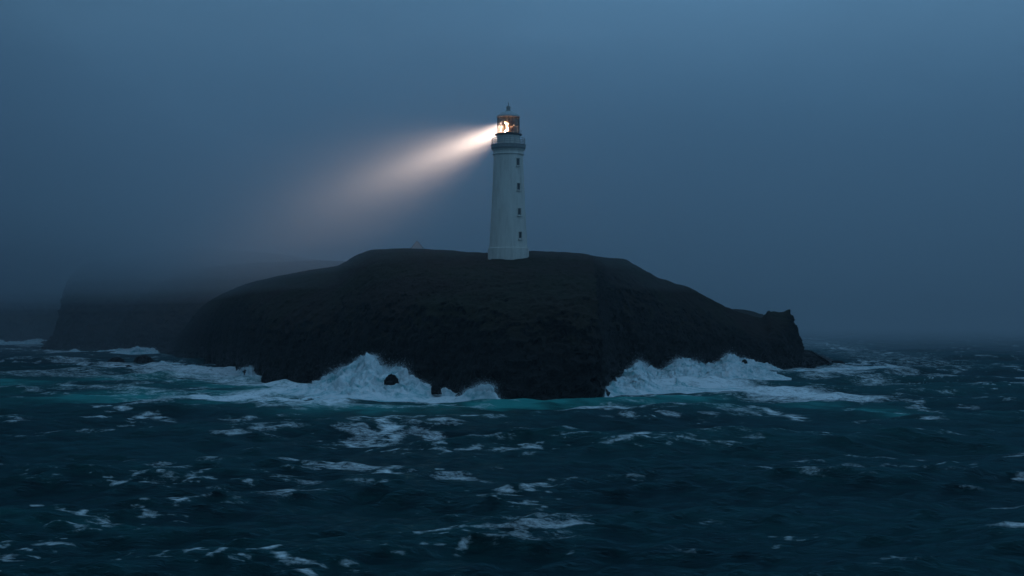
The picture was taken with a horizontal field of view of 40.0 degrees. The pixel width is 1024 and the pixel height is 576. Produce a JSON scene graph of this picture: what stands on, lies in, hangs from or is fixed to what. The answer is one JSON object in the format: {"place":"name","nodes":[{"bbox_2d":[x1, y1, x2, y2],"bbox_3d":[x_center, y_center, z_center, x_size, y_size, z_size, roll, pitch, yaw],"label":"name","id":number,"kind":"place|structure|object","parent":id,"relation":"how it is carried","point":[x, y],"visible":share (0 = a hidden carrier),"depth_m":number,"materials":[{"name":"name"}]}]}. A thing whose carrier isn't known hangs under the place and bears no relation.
{"place":"outdoors","nodes":[
{"label":"outdoors","id":0,"kind":"place"},
{"bbox_2d":[0,250,74,341],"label":"headland","id":1,"kind":"structure","parent":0,"point":[31,289],"depth_m":782.83,"materials":[{"name":"grey stone"}]},
{"bbox_2d":[40,247,316,349],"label":"headland","id":2,"kind":"structure","parent":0,"point":[98,299],"depth_m":552.10,"materials":[{"name":"grey stone"}]},
{"bbox_2d":[105,260,345,351],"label":"headland","id":3,"kind":"structure","parent":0,"point":[159,315],"depth_m":497.68,"materials":[{"name":"grey stone"}]},
{"bbox_2d":[158,248,833,399],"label":"headland","id":4,"kind":"structure","parent":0,"point":[542,325],"depth_m":236.80,"materials":[{"name":"black stone"}]},
{"bbox_2d":[411,241,423,248],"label":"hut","id":5,"kind":"object","parent":4,"relation":"on","point":[417,244],"visible":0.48,"depth_m":333.94,"materials":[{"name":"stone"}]},
{"bbox_2d":[488,102,528,259],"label":"lighthouse","id":6,"kind":"object","parent":4,"relation":"on","point":[508,235],"visible":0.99,"depth_m":252.01,"materials":[{"name":"white paint"}]},
{"bbox_2d":[516,158,519,166],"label":"window","id":7,"kind":"structure","parent":6,"relation":"in","point":[517,159],"depth_m":252.54,"materials":[{"name":"black glass"}]},
{"bbox_2d":[517,183,520,190],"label":"window","id":8,"kind":"structure","parent":6,"relation":"in","point":[518,184],"depth_m":252.23,"materials":[{"name":"black glass"}]},
{"bbox_2d":[0,323,1023,575],"bbox_3d":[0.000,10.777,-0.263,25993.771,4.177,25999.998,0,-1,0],"label":"water","id":9,"kind":"structure","parent":0,"point":[910,463],"depth_m":96.58,"materials":[{"name":"blue liquid"}]},
{"bbox_2d":[0,338,46,344],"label":"breaking wave","id":10,"kind":"object","parent":9,"relation":"on","point":[28,341],"visible":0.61,"depth_m":645.11,"materials":[{"name":"white liquid"}]},
{"bbox_2d":[69,343,159,354],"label":"breaking wave","id":11,"kind":"object","parent":9,"relation":"on","point":[135,350],"visible":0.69,"depth_m":465.07,"materials":[{"name":"white liquid"}]},
{"bbox_2d":[107,357,125,362],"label":"rock","id":12,"kind":"object","parent":9,"relation":"in","point":[116,359],"visible":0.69,"depth_m":355.45,"materials":[{"name":"black stone"}]},
{"bbox_2d":[133,355,154,362],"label":"rock","id":13,"kind":"object","parent":9,"relation":"in","point":[143,359],"visible":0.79,"depth_m":350.64,"materials":[{"name":"black stone"}]},
{"bbox_2d":[161,361,256,380],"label":"breaking wave","id":14,"kind":"object","parent":9,"relation":"on","point":[249,369],"visible":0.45,"depth_m":269.68,"materials":[{"name":"white liquid"}]},
{"bbox_2d":[278,352,456,401],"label":"breaking wave","id":15,"kind":"object","parent":9,"relation":"on","point":[364,376],"visible":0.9,"depth_m":200.39,"materials":[{"name":"white liquid"}]},
{"bbox_2d":[384,373,398,384],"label":"rock","id":16,"kind":"object","parent":9,"relation":"in","point":[391,379],"visible":1,"depth_m":198.71,"materials":[{"name":"black stone"}]},
{"bbox_2d":[431,382,441,394],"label":"rock","id":17,"kind":"object","parent":9,"relation":"in","point":[435,388],"visible":1,"depth_m":196.39,"materials":[{"name":"black stone"}]},
{"bbox_2d":[452,378,507,401],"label":"breaking wave","id":18,"kind":"object","parent":9,"relation":"on","point":[482,391],"visible":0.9,"depth_m":189.89,"materials":[{"name":"white liquid"}]},
{"bbox_2d":[603,349,791,396],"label":"breaking wave","id":19,"kind":"object","parent":9,"relation":"on","point":[636,378],"visible":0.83,"depth_m":243.01,"materials":[{"name":"white liquid"}]},
{"bbox_2d":[832,360,844,363],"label":"rock","id":20,"kind":"object","parent":9,"relation":"in","point":[840,361],"visible":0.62,"depth_m":344.48,"materials":[{"name":"grey stone"}]},
{"bbox_2d":[793,365,894,370],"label":"breaking wave","id":21,"kind":"object","parent":9,"relation":"on","point":[853,368],"visible":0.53,"depth_m":307.93,"materials":[{"name":"white liquid"}]},
{"bbox_2d":[0,0,1023,322],"label":"sky","id":22,"kind":"structure","parent":0,"point":[822,161],"materials":[{"name":"blue"}]},
{"bbox_2d":[732,309,763,317],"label":"hill","id":23,"kind":"structure","parent":0,"point":[752,313],"depth_m":425.50,"materials":[{"name":"grey stone"}]}
]}

